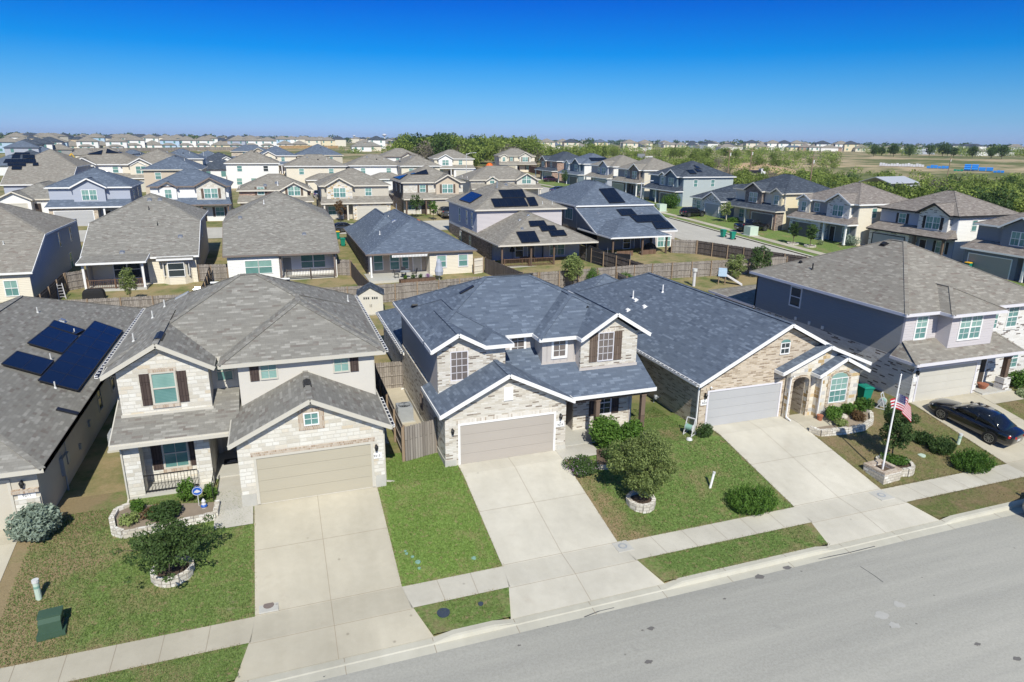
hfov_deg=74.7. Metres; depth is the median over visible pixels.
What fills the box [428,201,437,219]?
young tree
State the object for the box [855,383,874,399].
wheelie bin
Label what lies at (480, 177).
brick house
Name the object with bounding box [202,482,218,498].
shrub
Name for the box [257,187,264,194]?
window
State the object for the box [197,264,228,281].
board fence
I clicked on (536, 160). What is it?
brush tree
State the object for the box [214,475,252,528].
path
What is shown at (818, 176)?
brush tree
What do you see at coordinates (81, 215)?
garage door
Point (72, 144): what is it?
distant house
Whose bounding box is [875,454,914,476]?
tree ring
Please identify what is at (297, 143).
distant house
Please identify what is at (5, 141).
distant house
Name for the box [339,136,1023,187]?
brush
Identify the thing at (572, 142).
distant house
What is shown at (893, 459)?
ground cover
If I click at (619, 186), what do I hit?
garage door
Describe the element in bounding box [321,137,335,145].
distant house
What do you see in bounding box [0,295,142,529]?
stucco house
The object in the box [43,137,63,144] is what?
distant house
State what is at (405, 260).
window
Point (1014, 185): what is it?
brush tree
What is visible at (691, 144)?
distant house
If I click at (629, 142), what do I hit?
distant house
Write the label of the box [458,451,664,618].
driveway
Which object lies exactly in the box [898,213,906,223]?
window
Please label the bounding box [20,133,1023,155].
town
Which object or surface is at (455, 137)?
brush tree
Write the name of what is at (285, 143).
distant house
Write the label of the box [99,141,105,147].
distant house
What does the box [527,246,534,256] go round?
door
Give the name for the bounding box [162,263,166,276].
window
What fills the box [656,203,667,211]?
transformer box
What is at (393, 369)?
board fence
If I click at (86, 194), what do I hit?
window
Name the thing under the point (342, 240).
wheelie bin
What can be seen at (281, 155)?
distant house
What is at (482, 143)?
brush tree
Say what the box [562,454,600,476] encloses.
lantana
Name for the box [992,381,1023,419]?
lawn
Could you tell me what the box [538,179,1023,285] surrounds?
lawn
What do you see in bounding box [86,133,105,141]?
distant house
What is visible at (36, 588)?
marker post
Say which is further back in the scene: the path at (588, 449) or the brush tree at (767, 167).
the brush tree at (767, 167)
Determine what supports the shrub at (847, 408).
on the flower bed at (853, 426)
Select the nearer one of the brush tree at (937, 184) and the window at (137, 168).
the window at (137, 168)
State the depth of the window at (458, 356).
34.03 m
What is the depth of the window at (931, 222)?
85.29 m
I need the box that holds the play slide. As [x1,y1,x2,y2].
[718,268,741,285]
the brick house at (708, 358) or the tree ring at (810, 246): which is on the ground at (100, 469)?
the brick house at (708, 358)
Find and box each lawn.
[0,479,254,667]
[378,453,501,586]
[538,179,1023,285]
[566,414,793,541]
[789,389,1005,488]
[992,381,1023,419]
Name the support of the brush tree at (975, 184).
on the ground at (100, 469)
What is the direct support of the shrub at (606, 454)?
in the flower bed at (603, 463)
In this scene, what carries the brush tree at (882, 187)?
on the ground at (100, 469)
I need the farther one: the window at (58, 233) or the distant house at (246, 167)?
the distant house at (246, 167)
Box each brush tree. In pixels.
[386,132,413,148]
[392,137,417,152]
[393,136,413,149]
[403,132,426,154]
[408,140,437,159]
[415,134,438,154]
[428,132,457,155]
[438,134,460,148]
[452,137,474,150]
[459,138,486,167]
[461,138,488,163]
[466,135,484,160]
[477,133,491,163]
[483,137,508,160]
[486,138,511,160]
[489,134,505,143]
[498,143,520,151]
[501,135,527,149]
[517,141,541,162]
[523,134,543,147]
[526,148,544,163]
[530,143,548,166]
[543,146,555,154]
[554,146,565,153]
[569,143,585,155]
[578,146,595,154]
[584,143,601,153]
[597,142,609,156]
[608,146,620,155]
[652,149,665,156]
[667,147,676,157]
[675,148,686,159]
[678,158,692,163]
[687,150,701,160]
[700,151,710,159]
[703,159,717,168]
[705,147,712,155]
[713,157,723,167]
[720,147,730,157]
[731,149,741,156]
[732,169,743,178]
[733,177,747,183]
[734,156,745,164]
[737,168,750,178]
[744,172,759,182]
[751,155,767,165]
[752,172,768,181]
[758,165,770,170]
[765,170,776,177]
[768,152,778,158]
[768,156,782,165]
[802,173,826,183]
[805,158,815,164]
[812,166,834,175]
[812,169,827,177]
[825,156,841,163]
[829,170,846,178]
[829,174,850,185]
[829,181,846,187]
[844,172,858,179]
[846,176,862,183]
[869,144,879,155]
[870,171,892,184]
[870,172,893,188]
[872,181,891,190]
[876,182,903,195]
[878,146,885,155]
[887,184,915,198]
[888,144,899,156]
[889,182,920,195]
[904,144,915,155]
[910,188,926,197]
[911,181,935,192]
[915,178,942,188]
[919,184,942,194]
[925,145,935,154]
[928,178,956,188]
[928,179,950,189]
[933,181,959,190]
[933,186,947,193]
[937,143,947,155]
[937,182,972,192]
[943,144,953,156]
[946,174,962,183]
[949,147,958,157]
[950,181,982,189]
[950,186,981,197]
[953,187,975,196]
[959,180,983,188]
[962,186,983,198]
[967,146,979,157]
[970,176,995,185]
[970,183,1001,203]
[979,185,1018,210]
[983,180,1015,187]
[986,147,997,155]
[987,187,1023,212]
[996,144,1009,158]
[999,174,1019,183]
[1002,188,1023,195]
[1003,176,1018,183]
[1013,178,1023,187]
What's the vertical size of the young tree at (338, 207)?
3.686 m
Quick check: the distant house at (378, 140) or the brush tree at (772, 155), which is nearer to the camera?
the brush tree at (772, 155)
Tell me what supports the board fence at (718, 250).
on the ground at (100, 469)
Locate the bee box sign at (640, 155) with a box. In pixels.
[637,154,652,158]
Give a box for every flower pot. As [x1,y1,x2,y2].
[817,414,823,420]
[977,382,988,388]
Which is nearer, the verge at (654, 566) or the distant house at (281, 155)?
the verge at (654, 566)
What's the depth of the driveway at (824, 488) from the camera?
33.98 m
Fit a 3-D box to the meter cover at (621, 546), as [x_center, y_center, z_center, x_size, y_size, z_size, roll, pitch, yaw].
[4.750,8.827,28.811,0.720,0.072,0.720,-5,18,-19]
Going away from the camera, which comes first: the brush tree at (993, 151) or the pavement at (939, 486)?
the pavement at (939, 486)
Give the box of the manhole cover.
[437,608,449,617]
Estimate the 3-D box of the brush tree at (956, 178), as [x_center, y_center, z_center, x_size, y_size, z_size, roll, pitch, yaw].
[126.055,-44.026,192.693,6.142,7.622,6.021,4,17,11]
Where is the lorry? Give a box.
[750,168,765,172]
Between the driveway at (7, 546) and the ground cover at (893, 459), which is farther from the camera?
the ground cover at (893, 459)
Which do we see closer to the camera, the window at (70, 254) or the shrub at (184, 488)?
the shrub at (184, 488)
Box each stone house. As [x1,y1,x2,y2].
[94,273,394,506]
[313,168,392,219]
[389,165,465,214]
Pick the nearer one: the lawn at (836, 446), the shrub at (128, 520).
the shrub at (128, 520)
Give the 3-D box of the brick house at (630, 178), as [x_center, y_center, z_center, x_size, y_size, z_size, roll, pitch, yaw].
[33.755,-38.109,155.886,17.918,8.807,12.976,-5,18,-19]
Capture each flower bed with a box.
[109,499,219,538]
[596,446,622,469]
[809,409,873,436]
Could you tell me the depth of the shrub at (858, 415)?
39.10 m
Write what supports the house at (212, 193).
on the ground at (100, 469)
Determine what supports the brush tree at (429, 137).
on the ground at (100, 469)
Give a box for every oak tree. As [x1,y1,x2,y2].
[109,514,225,582]
[606,428,679,499]
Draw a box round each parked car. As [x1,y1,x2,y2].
[334,222,350,231]
[549,186,560,190]
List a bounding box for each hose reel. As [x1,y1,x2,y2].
[683,416,695,436]
[875,392,886,409]
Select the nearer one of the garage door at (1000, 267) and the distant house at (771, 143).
the garage door at (1000, 267)
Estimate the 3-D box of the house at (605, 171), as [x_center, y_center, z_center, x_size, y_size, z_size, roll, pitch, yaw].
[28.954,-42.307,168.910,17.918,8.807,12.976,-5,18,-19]
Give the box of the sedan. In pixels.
[928,398,1023,445]
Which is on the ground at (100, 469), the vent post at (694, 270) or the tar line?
the vent post at (694, 270)
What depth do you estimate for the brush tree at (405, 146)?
269.62 m
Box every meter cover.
[259,602,278,613]
[612,540,633,552]
[868,490,894,500]
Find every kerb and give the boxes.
[242,499,1023,681]
[669,217,812,256]
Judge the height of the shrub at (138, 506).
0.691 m
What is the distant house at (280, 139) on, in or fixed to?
on the ground at (100, 469)
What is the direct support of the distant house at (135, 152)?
on the ground at (100, 469)
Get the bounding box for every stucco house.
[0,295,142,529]
[236,174,314,205]
[428,150,475,176]
[491,148,536,171]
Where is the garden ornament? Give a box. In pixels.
[201,498,207,508]
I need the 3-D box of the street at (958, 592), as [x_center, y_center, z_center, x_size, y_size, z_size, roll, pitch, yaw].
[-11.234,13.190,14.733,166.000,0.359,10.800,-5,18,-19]
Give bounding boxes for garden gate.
[402,417,436,460]
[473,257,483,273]
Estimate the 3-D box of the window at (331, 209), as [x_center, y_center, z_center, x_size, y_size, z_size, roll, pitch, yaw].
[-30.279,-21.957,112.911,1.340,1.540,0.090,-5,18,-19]
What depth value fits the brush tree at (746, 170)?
208.74 m
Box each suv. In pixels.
[542,176,557,181]
[679,207,705,216]
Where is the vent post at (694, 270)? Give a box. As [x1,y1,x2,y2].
[692,268,697,285]
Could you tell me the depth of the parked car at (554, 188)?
154.97 m
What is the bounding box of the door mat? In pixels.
[224,458,237,464]
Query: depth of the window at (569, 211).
99.47 m
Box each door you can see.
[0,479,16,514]
[5,203,27,208]
[34,203,42,211]
[53,210,94,225]
[141,181,145,191]
[143,262,149,279]
[220,437,236,452]
[253,441,374,503]
[281,256,292,275]
[342,206,349,218]
[356,205,387,219]
[362,296,370,314]
[371,295,378,314]
[412,255,421,270]
[421,202,425,213]
[434,201,448,214]
[456,170,472,175]
[458,411,555,464]
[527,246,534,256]
[569,176,576,183]
[613,183,623,190]
[633,238,640,247]
[659,192,671,204]
[704,202,718,216]
[704,381,782,425]
[751,211,772,228]
[790,220,816,238]
[828,225,835,240]
[871,232,904,242]
[912,360,978,401]
[918,239,926,248]
[967,252,1012,279]
[977,359,987,381]
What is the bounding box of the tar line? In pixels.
[820,546,874,558]
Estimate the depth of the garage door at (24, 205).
105.73 m
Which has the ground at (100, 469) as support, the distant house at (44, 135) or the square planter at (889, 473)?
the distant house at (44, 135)
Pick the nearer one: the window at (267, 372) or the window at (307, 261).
the window at (267, 372)
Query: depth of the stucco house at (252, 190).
112.81 m
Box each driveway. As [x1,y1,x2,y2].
[0,529,18,581]
[235,487,433,681]
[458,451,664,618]
[713,416,938,545]
[909,393,1023,472]
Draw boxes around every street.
[79,220,448,241]
[315,512,1023,681]
[538,187,807,257]
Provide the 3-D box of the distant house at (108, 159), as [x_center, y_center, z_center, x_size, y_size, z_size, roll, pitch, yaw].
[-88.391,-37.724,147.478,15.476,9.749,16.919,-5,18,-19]
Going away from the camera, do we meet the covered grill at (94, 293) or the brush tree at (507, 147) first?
the covered grill at (94, 293)
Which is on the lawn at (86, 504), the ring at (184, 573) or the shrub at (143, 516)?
the ring at (184, 573)
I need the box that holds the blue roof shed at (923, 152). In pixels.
[902,149,934,153]
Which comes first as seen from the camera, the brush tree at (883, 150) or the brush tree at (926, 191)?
the brush tree at (926, 191)
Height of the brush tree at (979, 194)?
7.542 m
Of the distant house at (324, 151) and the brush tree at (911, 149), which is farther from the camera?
the brush tree at (911, 149)
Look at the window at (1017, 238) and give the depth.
75.10 m
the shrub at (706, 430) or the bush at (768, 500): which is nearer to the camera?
the bush at (768, 500)
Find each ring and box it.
[150,555,194,587]
[626,490,655,513]
[787,242,798,244]
[804,244,815,247]
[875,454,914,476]
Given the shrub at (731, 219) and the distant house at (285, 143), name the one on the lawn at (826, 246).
the shrub at (731, 219)
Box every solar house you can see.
[0,149,92,193]
[445,181,598,267]
[538,180,677,254]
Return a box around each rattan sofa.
[617,251,632,255]
[638,249,655,254]
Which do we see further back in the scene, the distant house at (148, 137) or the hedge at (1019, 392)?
the distant house at (148, 137)
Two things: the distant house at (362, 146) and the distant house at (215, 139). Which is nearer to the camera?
the distant house at (362, 146)
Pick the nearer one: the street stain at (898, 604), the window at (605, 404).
the street stain at (898, 604)
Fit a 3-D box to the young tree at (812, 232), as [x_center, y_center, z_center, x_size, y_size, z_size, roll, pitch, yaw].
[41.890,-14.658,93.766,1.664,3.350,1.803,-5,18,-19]
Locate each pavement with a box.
[0,617,254,681]
[402,566,509,607]
[540,184,825,254]
[627,507,810,559]
[882,464,1023,501]
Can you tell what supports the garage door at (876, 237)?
in the house at (941, 223)
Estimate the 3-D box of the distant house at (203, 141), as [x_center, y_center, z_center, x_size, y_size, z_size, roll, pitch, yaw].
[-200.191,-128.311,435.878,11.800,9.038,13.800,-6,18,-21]
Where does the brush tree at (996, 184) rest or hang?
on the ground at (100, 469)
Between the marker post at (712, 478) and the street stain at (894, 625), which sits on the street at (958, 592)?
the street stain at (894, 625)
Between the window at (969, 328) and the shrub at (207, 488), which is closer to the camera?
the shrub at (207, 488)
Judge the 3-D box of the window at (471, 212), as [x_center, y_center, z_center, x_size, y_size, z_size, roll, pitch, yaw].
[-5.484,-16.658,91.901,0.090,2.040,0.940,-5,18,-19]
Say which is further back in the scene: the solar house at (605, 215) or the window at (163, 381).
the solar house at (605, 215)
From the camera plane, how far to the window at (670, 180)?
135.41 m
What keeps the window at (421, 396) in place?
in the brick house at (502, 366)
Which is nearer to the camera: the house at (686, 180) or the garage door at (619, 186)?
the house at (686, 180)
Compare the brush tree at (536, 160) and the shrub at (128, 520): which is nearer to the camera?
the shrub at (128, 520)
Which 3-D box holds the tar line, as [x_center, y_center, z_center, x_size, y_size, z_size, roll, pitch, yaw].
[14.525,9.169,29.058,3.096,0.001,0.087,-5,18,-18]
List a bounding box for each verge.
[69,643,248,681]
[414,587,510,635]
[541,185,817,255]
[638,522,827,582]
[907,477,1023,519]
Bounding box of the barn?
[859,176,918,187]
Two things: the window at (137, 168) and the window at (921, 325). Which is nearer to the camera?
the window at (921, 325)
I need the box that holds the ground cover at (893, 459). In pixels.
[879,452,910,465]
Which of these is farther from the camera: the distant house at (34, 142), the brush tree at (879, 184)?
the distant house at (34, 142)
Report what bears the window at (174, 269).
in the house at (150, 238)
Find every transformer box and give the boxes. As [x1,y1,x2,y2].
[36,605,67,641]
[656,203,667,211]
[742,225,759,236]
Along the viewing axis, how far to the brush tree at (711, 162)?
249.14 m
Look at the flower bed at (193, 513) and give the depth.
28.27 m
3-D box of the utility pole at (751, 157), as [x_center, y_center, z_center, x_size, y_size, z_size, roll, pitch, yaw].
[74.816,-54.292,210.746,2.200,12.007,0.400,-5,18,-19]
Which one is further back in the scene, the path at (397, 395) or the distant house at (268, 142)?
the distant house at (268, 142)
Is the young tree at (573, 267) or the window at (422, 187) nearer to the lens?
the young tree at (573, 267)
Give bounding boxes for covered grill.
[82,288,106,298]
[643,243,656,250]
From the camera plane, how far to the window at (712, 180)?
134.76 m
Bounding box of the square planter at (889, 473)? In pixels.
[863,459,902,484]
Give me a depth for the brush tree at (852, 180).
209.48 m
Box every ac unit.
[107,428,118,452]
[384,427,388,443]
[395,401,415,423]
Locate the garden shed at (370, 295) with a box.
[356,282,383,314]
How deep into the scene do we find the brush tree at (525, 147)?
264.05 m
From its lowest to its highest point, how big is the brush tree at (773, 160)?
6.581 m
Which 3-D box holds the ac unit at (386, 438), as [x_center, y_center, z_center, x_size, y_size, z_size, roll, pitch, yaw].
[-6.970,5.041,35.754,0.700,0.950,0.700,-5,18,-19]
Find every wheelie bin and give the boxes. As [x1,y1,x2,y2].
[340,237,344,245]
[720,229,726,236]
[730,231,736,238]
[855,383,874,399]
[964,261,973,266]
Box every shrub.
[117,511,139,526]
[129,497,145,512]
[139,503,156,519]
[144,499,181,522]
[175,476,194,500]
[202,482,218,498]
[585,267,600,279]
[600,444,621,460]
[697,422,713,437]
[727,217,739,221]
[825,405,843,420]
[833,418,849,426]
[840,402,858,413]
[845,234,860,245]
[850,408,866,421]
[854,397,874,411]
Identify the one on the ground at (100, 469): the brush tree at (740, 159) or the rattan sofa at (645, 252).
the brush tree at (740, 159)
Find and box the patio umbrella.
[435,259,442,279]
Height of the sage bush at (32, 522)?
1.572 m
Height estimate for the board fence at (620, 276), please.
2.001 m
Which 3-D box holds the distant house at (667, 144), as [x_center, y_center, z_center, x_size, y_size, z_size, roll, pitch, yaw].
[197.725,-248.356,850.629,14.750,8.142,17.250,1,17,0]
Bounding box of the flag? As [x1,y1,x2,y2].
[890,393,910,421]
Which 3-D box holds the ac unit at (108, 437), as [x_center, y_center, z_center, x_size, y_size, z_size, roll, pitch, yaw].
[-20.266,5.085,34.654,1.050,1.100,1.050,-5,18,-19]
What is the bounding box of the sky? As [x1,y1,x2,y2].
[0,0,1023,145]
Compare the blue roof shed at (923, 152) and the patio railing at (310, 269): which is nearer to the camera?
the patio railing at (310, 269)
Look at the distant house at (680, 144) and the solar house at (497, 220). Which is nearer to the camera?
the solar house at (497, 220)
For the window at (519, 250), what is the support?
in the solar house at (497, 220)
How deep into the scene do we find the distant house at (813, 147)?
670.03 m
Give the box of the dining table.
[520,256,534,263]
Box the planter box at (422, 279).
[399,276,435,283]
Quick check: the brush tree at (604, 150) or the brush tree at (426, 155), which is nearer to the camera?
the brush tree at (426, 155)
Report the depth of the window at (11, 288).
63.13 m
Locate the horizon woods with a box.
[0,131,1021,149]
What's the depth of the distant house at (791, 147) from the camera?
677.57 m
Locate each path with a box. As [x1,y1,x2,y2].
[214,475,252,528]
[386,387,436,452]
[555,443,596,459]
[789,413,835,430]
[973,391,1023,403]
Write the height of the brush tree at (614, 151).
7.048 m
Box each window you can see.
[3,280,19,296]
[57,231,61,246]
[68,227,72,241]
[69,252,73,267]
[81,190,97,200]
[96,387,103,412]
[109,376,115,391]
[112,166,118,172]
[112,263,141,278]
[135,166,145,173]
[147,367,180,408]
[154,172,161,178]
[161,442,191,472]
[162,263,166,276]
[164,189,172,198]
[167,262,185,276]
[203,188,217,197]
[215,207,224,216]
[215,361,233,381]
[236,178,242,184]
[237,166,241,171]
[244,260,259,273]
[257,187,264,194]
[258,259,272,273]
[259,364,277,379]
[287,186,300,195]
[297,407,324,430]
[299,168,303,174]
[300,254,325,267]
[328,206,335,214]
[332,358,349,372]
[333,188,345,197]
[365,188,371,195]
[373,255,383,270]
[389,255,399,269]
[402,255,408,268]
[408,201,414,209]
[419,185,425,191]
[420,392,422,410]
[436,254,446,267]
[442,160,448,164]
[442,184,452,192]
[449,347,469,384]
[458,207,460,221]
[458,254,467,266]
[466,210,467,224]
[471,212,472,226]
[509,337,525,349]
[515,246,523,257]
[522,157,527,161]
[522,176,530,183]
[549,244,564,255]
[551,340,567,358]
[565,207,572,219]
[597,328,615,361]
[600,398,611,417]
[622,238,630,248]
[632,171,636,178]
[657,234,670,246]
[668,178,673,185]
[693,180,697,186]
[696,200,700,208]
[710,179,714,186]
[739,208,744,217]
[749,192,757,202]
[774,195,778,204]
[779,342,790,354]
[788,285,802,308]
[801,201,806,210]
[813,202,819,211]
[824,370,850,407]
[831,204,843,216]
[841,227,849,237]
[871,208,877,217]
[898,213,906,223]
[912,315,929,339]
[924,216,940,229]
[934,241,945,253]
[956,315,983,340]
[970,220,977,231]
[993,314,999,331]
[1003,307,1019,329]
[1009,231,1023,246]
[1010,355,1018,367]
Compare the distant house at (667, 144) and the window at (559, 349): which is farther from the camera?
the distant house at (667, 144)
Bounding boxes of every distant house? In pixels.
[0,137,18,152]
[0,155,21,175]
[0,180,55,212]
[2,141,41,155]
[4,132,28,138]
[20,139,44,146]
[23,150,38,154]
[32,138,54,149]
[36,133,58,137]
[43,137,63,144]
[53,137,68,146]
[53,143,73,153]
[66,148,92,157]
[68,141,76,147]
[76,137,99,150]
[77,146,137,174]
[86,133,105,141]
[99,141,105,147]
[105,137,127,149]
[118,134,132,139]
[119,149,194,191]
[124,136,144,147]
[126,149,144,155]
[140,134,158,142]
[140,155,207,194]
[145,140,161,147]
[160,136,179,147]
[170,149,206,164]
[171,135,181,138]
[178,136,196,146]
[195,136,213,146]
[199,150,214,156]
[205,135,217,143]
[205,152,232,161]
[206,158,226,178]
[211,140,229,147]
[224,150,279,187]
[226,137,245,146]
[230,145,265,157]
[244,137,260,146]
[260,146,297,173]
[261,137,276,148]
[275,136,289,142]
[277,140,292,146]
[283,154,347,192]
[287,136,298,142]
[292,140,307,145]
[295,144,343,162]
[305,137,320,145]
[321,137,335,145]
[344,154,398,189]
[351,141,371,151]
[366,141,380,150]
[367,136,384,148]
[394,155,441,174]
[540,138,554,149]
[555,139,564,144]
[562,139,579,149]
[593,139,607,145]
[620,139,637,150]
[638,140,652,148]
[661,142,674,147]
[675,142,686,147]
[687,142,697,147]
[742,140,759,149]
[754,143,769,149]
[764,140,778,149]
[778,140,790,149]
[785,145,798,150]
[790,140,805,145]
[798,144,809,150]
[808,144,821,150]
[813,141,830,146]
[832,141,845,150]
[843,141,859,150]
[853,144,869,151]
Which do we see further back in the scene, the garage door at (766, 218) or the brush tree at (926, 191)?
the brush tree at (926, 191)
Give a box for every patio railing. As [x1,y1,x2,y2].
[86,277,143,288]
[286,267,334,278]
[504,257,552,265]
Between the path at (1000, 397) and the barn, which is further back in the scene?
the barn
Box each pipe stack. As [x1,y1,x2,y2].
[879,163,923,166]
[927,165,948,168]
[964,164,992,170]
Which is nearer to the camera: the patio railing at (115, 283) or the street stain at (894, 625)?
the street stain at (894, 625)
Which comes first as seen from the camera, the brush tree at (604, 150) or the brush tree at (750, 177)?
the brush tree at (750, 177)
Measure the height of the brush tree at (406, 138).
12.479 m
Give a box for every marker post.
[31,578,41,600]
[709,471,715,487]
[956,433,962,444]
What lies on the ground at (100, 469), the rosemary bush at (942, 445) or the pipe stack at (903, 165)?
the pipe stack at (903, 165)
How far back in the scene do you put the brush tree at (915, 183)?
137.06 m
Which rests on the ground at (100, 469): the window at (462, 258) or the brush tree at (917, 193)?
the brush tree at (917, 193)
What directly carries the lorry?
on the ground at (100, 469)
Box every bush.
[3,502,62,541]
[660,192,680,208]
[724,482,778,515]
[914,430,933,444]
[926,434,956,455]
[948,447,998,473]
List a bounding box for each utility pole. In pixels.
[749,148,754,170]
[810,155,816,180]
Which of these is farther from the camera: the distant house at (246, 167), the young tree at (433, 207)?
the distant house at (246, 167)
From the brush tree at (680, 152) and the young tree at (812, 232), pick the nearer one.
the young tree at (812, 232)
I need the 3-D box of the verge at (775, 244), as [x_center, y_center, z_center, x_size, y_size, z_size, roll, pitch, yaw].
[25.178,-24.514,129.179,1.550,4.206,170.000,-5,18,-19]
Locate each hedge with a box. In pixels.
[588,414,622,446]
[619,419,643,441]
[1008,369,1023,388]
[1015,388,1023,397]
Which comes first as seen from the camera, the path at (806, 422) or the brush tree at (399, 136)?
the path at (806, 422)
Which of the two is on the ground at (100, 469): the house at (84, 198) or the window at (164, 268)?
the house at (84, 198)
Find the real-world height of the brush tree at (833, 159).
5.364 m
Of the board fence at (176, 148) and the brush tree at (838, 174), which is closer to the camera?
the brush tree at (838, 174)
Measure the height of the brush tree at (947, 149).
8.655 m
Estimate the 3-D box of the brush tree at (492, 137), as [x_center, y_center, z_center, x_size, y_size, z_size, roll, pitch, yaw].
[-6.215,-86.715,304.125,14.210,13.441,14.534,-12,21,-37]
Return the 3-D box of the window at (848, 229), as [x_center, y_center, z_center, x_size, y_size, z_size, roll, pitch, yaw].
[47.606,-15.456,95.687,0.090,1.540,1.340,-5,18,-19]
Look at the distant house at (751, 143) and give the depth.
693.60 m
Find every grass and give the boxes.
[0,401,1023,664]
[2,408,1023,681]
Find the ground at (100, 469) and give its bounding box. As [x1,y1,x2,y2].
[0,137,1023,681]
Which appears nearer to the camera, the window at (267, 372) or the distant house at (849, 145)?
the window at (267, 372)
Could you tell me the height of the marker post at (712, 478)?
1.048 m
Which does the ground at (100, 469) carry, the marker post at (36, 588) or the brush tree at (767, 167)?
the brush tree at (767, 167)
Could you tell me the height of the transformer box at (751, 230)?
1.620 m
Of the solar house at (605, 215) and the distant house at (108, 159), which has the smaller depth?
the solar house at (605, 215)
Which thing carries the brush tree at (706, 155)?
on the ground at (100, 469)
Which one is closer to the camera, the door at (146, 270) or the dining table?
the door at (146, 270)
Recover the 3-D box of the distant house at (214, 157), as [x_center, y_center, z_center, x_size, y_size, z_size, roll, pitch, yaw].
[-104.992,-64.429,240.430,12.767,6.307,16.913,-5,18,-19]
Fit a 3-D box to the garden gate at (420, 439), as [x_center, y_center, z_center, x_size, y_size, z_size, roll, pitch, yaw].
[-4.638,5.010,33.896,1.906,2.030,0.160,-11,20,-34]
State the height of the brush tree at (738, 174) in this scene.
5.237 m
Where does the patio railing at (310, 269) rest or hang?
attached to the house at (276, 234)
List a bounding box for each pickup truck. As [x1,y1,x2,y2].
[437,206,448,217]
[734,219,769,230]
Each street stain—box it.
[755,574,764,578]
[874,611,888,618]
[889,622,900,627]
[894,601,905,607]
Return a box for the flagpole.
[881,374,901,469]
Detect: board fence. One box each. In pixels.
[35,273,67,298]
[64,269,88,290]
[69,294,180,307]
[74,147,270,151]
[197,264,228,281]
[201,265,212,287]
[279,145,337,147]
[322,272,538,302]
[337,259,350,275]
[350,260,368,285]
[374,361,402,388]
[375,366,404,461]
[484,257,523,275]
[529,166,539,173]
[539,256,787,286]
[579,245,644,266]
[616,272,628,279]
[671,239,696,253]
[696,240,806,261]
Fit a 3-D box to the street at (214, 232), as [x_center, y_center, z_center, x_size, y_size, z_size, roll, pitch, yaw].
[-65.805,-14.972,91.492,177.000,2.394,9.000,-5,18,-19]
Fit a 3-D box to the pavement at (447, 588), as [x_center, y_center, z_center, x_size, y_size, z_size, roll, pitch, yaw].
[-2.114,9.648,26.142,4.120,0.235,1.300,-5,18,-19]
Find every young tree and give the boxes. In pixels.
[118,267,137,294]
[334,200,345,221]
[409,194,424,217]
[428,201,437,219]
[560,170,567,181]
[561,252,584,283]
[719,201,732,221]
[725,254,747,277]
[749,245,773,269]
[788,222,801,241]
[806,224,818,244]
[879,402,920,454]
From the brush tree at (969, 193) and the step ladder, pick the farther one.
the brush tree at (969, 193)
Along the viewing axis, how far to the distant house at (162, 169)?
132.46 m
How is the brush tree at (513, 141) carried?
on the ground at (100, 469)
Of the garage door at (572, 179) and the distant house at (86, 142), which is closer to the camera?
the garage door at (572, 179)
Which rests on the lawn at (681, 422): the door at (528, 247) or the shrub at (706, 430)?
the shrub at (706, 430)
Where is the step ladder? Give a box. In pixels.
[56,283,65,298]
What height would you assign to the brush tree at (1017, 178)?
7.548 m
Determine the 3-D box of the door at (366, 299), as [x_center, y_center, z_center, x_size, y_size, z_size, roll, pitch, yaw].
[-13.188,-3.237,60.893,0.700,1.770,0.090,-3,17,-11]
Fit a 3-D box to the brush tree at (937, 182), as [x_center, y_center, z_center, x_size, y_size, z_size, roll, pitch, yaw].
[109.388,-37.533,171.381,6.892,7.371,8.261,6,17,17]
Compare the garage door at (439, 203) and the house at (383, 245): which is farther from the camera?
the garage door at (439, 203)
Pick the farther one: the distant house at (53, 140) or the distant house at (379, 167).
the distant house at (53, 140)
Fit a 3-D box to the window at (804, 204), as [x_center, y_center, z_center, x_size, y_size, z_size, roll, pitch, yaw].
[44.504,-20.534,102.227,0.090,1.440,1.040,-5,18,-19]
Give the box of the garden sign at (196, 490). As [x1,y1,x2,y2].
[192,486,201,505]
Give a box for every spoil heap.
[735,163,770,167]
[740,165,798,173]
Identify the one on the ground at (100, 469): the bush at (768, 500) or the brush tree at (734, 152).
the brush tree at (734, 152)
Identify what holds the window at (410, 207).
in the stone house at (426, 184)
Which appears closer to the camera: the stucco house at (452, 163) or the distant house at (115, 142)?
the stucco house at (452, 163)
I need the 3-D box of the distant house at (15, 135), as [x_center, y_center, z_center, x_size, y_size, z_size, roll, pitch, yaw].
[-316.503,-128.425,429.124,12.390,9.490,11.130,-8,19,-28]
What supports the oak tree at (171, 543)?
in the ring at (184, 573)
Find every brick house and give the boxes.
[376,273,656,466]
[456,166,542,194]
[534,151,578,180]
[563,272,871,428]
[610,157,674,196]
[690,184,744,217]
[708,239,1023,402]
[725,174,830,230]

